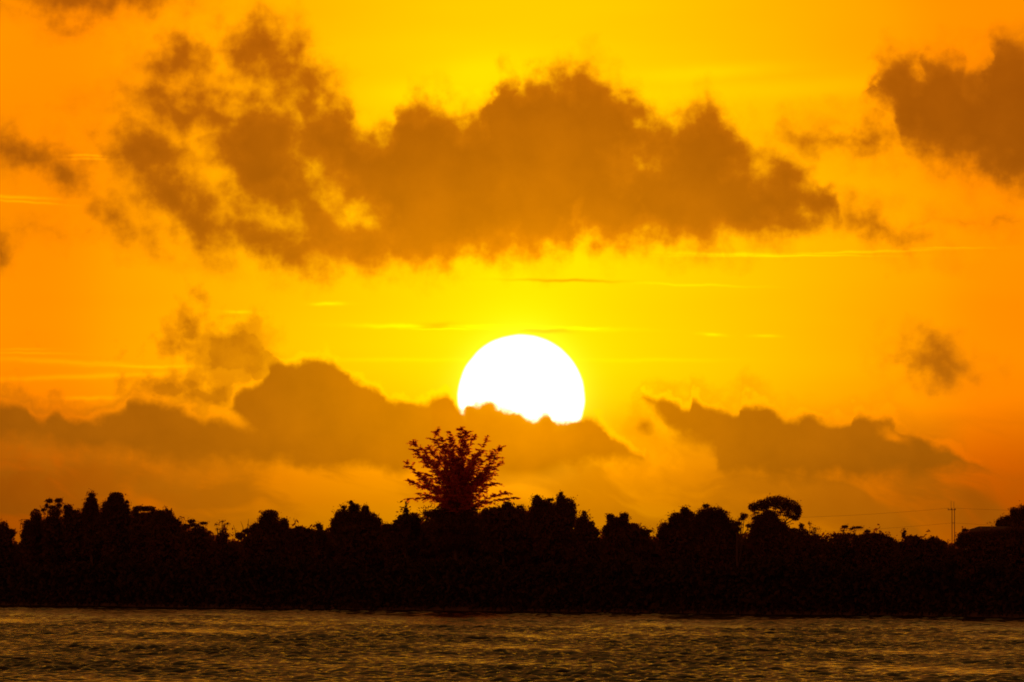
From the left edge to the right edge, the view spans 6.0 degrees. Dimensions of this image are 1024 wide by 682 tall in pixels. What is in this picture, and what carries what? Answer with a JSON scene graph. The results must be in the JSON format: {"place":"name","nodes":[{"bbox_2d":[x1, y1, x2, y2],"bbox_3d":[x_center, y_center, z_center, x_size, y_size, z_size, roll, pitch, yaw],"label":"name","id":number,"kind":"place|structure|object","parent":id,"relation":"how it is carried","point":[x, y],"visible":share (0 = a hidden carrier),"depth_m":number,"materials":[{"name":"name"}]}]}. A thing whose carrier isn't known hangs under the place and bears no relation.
{"place":"outdoors","nodes":[
{"label":"outdoors","id":0,"kind":"place"},
{"bbox_2d":[0,605,1023,681],"bbox_3d":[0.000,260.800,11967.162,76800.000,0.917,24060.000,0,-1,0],"label":"water","id":1,"kind":"structure","parent":0,"point":[66,643],"depth_m":778.16,"materials":[{"name":"black liquid"}]},
{"bbox_2d":[0,600,1023,617],"bbox_3d":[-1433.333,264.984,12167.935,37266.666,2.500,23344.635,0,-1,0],"label":"shore","id":2,"kind":"structure","parent":0,"point":[751,611],"depth_m":1207.33,"materials":[{"name":"black"}]},
{"bbox_2d":[0,519,17,570],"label":"bushy tree","id":3,"kind":"object","parent":2,"relation":"on","point":[7,546],"visible":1,"depth_m":1357.44,"materials":[{"name":"black plant"}]},
{"bbox_2d":[17,508,45,566],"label":"round topped tree","id":4,"kind":"object","parent":2,"relation":"on","point":[31,535],"visible":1,"depth_m":1351.11,"materials":[{"name":"black plant"}]},
{"bbox_2d":[37,497,65,564],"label":"open crowned tree","id":5,"kind":"object","parent":2,"relation":"on","point":[51,533],"visible":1,"depth_m":1348.04,"materials":[{"name":"black plant"}]},
{"bbox_2d":[58,503,84,561],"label":"bushy tree","id":6,"kind":"object","parent":2,"relation":"on","point":[72,521],"visible":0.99,"depth_m":1343.93,"materials":[{"name":"black plant"}]},
{"bbox_2d":[75,488,102,562],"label":"layered narrow tree","id":7,"kind":"object","parent":2,"relation":"on","point":[90,513],"visible":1,"depth_m":1336.21,"materials":[{"name":"black plant"}]},
{"bbox_2d":[94,492,131,561],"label":"dome headed tree","id":8,"kind":"object","parent":2,"relation":"on","point":[115,508],"visible":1,"depth_m":1327.38,"materials":[{"name":"black plant"}]},
{"bbox_2d":[124,504,156,562],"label":"flat topped tree","id":9,"kind":"object","parent":2,"relation":"on","point":[139,539],"visible":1,"depth_m":1323.38,"materials":[{"name":"black plant"}]},
{"bbox_2d":[138,505,188,567],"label":"sloping tree","id":10,"kind":"object","parent":2,"relation":"on","point":[162,528],"visible":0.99,"depth_m":1316.13,"materials":[{"name":"black plant"}]},
{"bbox_2d":[172,518,215,567],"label":"two tufted tree","id":11,"kind":"object","parent":2,"relation":"on","point":[195,539],"visible":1,"depth_m":1306.05,"materials":[{"name":"black plant"}]},
{"bbox_2d":[210,520,233,568],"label":"sparse sapling","id":12,"kind":"object","parent":2,"relation":"on","point":[221,546],"visible":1,"depth_m":1296.15,"materials":[{"name":"black plant"}]},
{"bbox_2d":[231,509,295,564],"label":"round headed tree","id":13,"kind":"object","parent":2,"relation":"on","point":[263,536],"visible":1,"depth_m":1287.15,"materials":[{"name":"black plant"}]},
{"bbox_2d":[283,519,314,563],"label":"scrubby tree","id":14,"kind":"object","parent":2,"relation":"on","point":[301,538],"visible":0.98,"depth_m":1281.28,"materials":[{"name":"black plant"}]},
{"bbox_2d":[307,521,328,563],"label":"spiky small tree","id":15,"kind":"object","parent":2,"relation":"on","point":[320,536],"visible":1,"depth_m":1272.04,"materials":[{"name":"black plant"}]},
{"bbox_2d":[326,500,383,568],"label":"tree","id":16,"kind":"object","parent":2,"relation":"on","point":[353,527],"visible":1,"depth_m":1265.30,"materials":[{"name":"black plant"}]},
{"bbox_2d":[372,512,424,566],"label":"ragged tree","id":17,"kind":"object","parent":2,"relation":"on","point":[394,552],"visible":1,"depth_m":1250.50,"materials":[{"name":"black plant"}]},
{"bbox_2d":[396,500,415,556],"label":"conifer","id":18,"kind":"object","parent":2,"relation":"on","point":[406,527],"visible":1,"depth_m":1247.95,"materials":[{"name":"black plant"}]},
{"bbox_2d":[402,426,519,561],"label":"feathery tree","id":19,"kind":"object","parent":2,"relation":"on","point":[454,512],"visible":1,"depth_m":1238.20,"materials":[{"name":"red plant"}]},
{"bbox_2d":[473,501,528,564],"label":"leafy tree","id":20,"kind":"object","parent":2,"relation":"on","point":[504,528],"visible":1,"depth_m":1228.81,"materials":[{"name":"black plant"}]},
{"bbox_2d":[11,510,1022,571],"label":"woodland mass","id":21,"kind":"object","parent":2,"relation":"on","point":[430,551],"visible":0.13,"depth_m":1252.90,"materials":[{"name":"black plant"}]},
{"bbox_2d":[522,490,578,565],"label":"twin peaked tree","id":22,"kind":"object","parent":2,"relation":"on","point":[553,524],"visible":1,"depth_m":1219.33,"materials":[{"name":"black plant"}]},
{"bbox_2d":[569,509,603,564],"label":"stepped tree","id":23,"kind":"object","parent":2,"relation":"on","point":[587,532],"visible":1,"depth_m":1208.72,"materials":[{"name":"black plant"}]},
{"bbox_2d":[599,511,661,563],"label":"lobed tree","id":24,"kind":"object","parent":2,"relation":"on","point":[621,533],"visible":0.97,"depth_m":1201.62,"materials":[{"name":"black plant"}]},
{"bbox_2d":[653,504,698,567],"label":"spreading tree","id":25,"kind":"object","parent":2,"relation":"on","point":[674,539],"visible":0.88,"depth_m":1193.79,"materials":[{"name":"black plant"}]},
{"bbox_2d":[685,503,742,568],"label":"wide domed tree","id":26,"kind":"object","parent":2,"relation":"on","point":[713,530],"visible":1,"depth_m":1179.12,"materials":[{"name":"black plant"}]},
{"bbox_2d":[732,512,751,567],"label":"leaning tree","id":27,"kind":"object","parent":2,"relation":"on","point":[743,516],"visible":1,"depth_m":1172.36,"materials":[{"name":"black plant"}]},
{"bbox_2d":[738,508,796,563],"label":"tree","id":28,"kind":"object","parent":2,"relation":"on","point":[768,532],"visible":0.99,"depth_m":1167.80,"materials":[{"name":"black plant"}]},
{"bbox_2d":[748,494,802,524],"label":"umbrella tree","id":29,"kind":"object","parent":2,"relation":"on","point":[791,509],"visible":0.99,"depth_m":1177.37,"materials":[{"name":"black plant"}]},
{"bbox_2d":[786,521,830,566],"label":"wispy tree","id":30,"kind":"object","parent":2,"relation":"on","point":[803,549],"visible":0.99,"depth_m":1159.38,"materials":[{"name":"black plant"}]},
{"bbox_2d":[811,523,863,567],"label":"tree","id":31,"kind":"object","parent":2,"relation":"on","point":[838,549],"visible":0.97,"depth_m":1153.45,"materials":[{"name":"black plant"}]},
{"bbox_2d":[849,524,897,569],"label":"tree","id":32,"kind":"object","parent":2,"relation":"on","point":[875,549],"visible":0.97,"depth_m":1149.64,"materials":[{"name":"black plant"}]},
{"bbox_2d":[892,528,924,566],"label":"stubby tree","id":33,"kind":"object","parent":2,"relation":"on","point":[907,545],"visible":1,"depth_m":1138.37,"materials":[{"name":"black plant"}]},
{"bbox_2d":[914,529,949,565],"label":"bushy tree","id":34,"kind":"object","parent":2,"relation":"on","point":[933,550],"visible":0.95,"depth_m":1136.75,"materials":[{"name":"black plant"}]},
{"bbox_2d":[948,508,955,542],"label":"utility pole","id":35,"kind":"object","parent":2,"relation":"on","point":[954,521],"visible":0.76,"depth_m":1899.61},
{"bbox_2d":[952,523,1023,589],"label":"leafy tree","id":36,"kind":"object","parent":2,"relation":"on","point":[994,545],"visible":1,"depth_m":1117.74,"materials":[{"name":"black plant"}]},
{"bbox_2d":[967,526,1011,554],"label":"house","id":37,"kind":"structure","parent":2,"relation":"on","point":[976,529],"depth_m":1129.00,"materials":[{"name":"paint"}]},
{"bbox_2d":[987,500,1023,528],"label":"tall leafy tree","id":38,"kind":"object","parent":2,"relation":"on","point":[1016,516],"visible":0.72,"depth_m":1134.58,"materials":[{"name":"black plant"}]},
{"bbox_2d":[0,0,1023,544],"label":"sky","id":39,"kind":"structure","parent":0,"point":[666,256],"materials":[{"name":"orange"}]}
]}

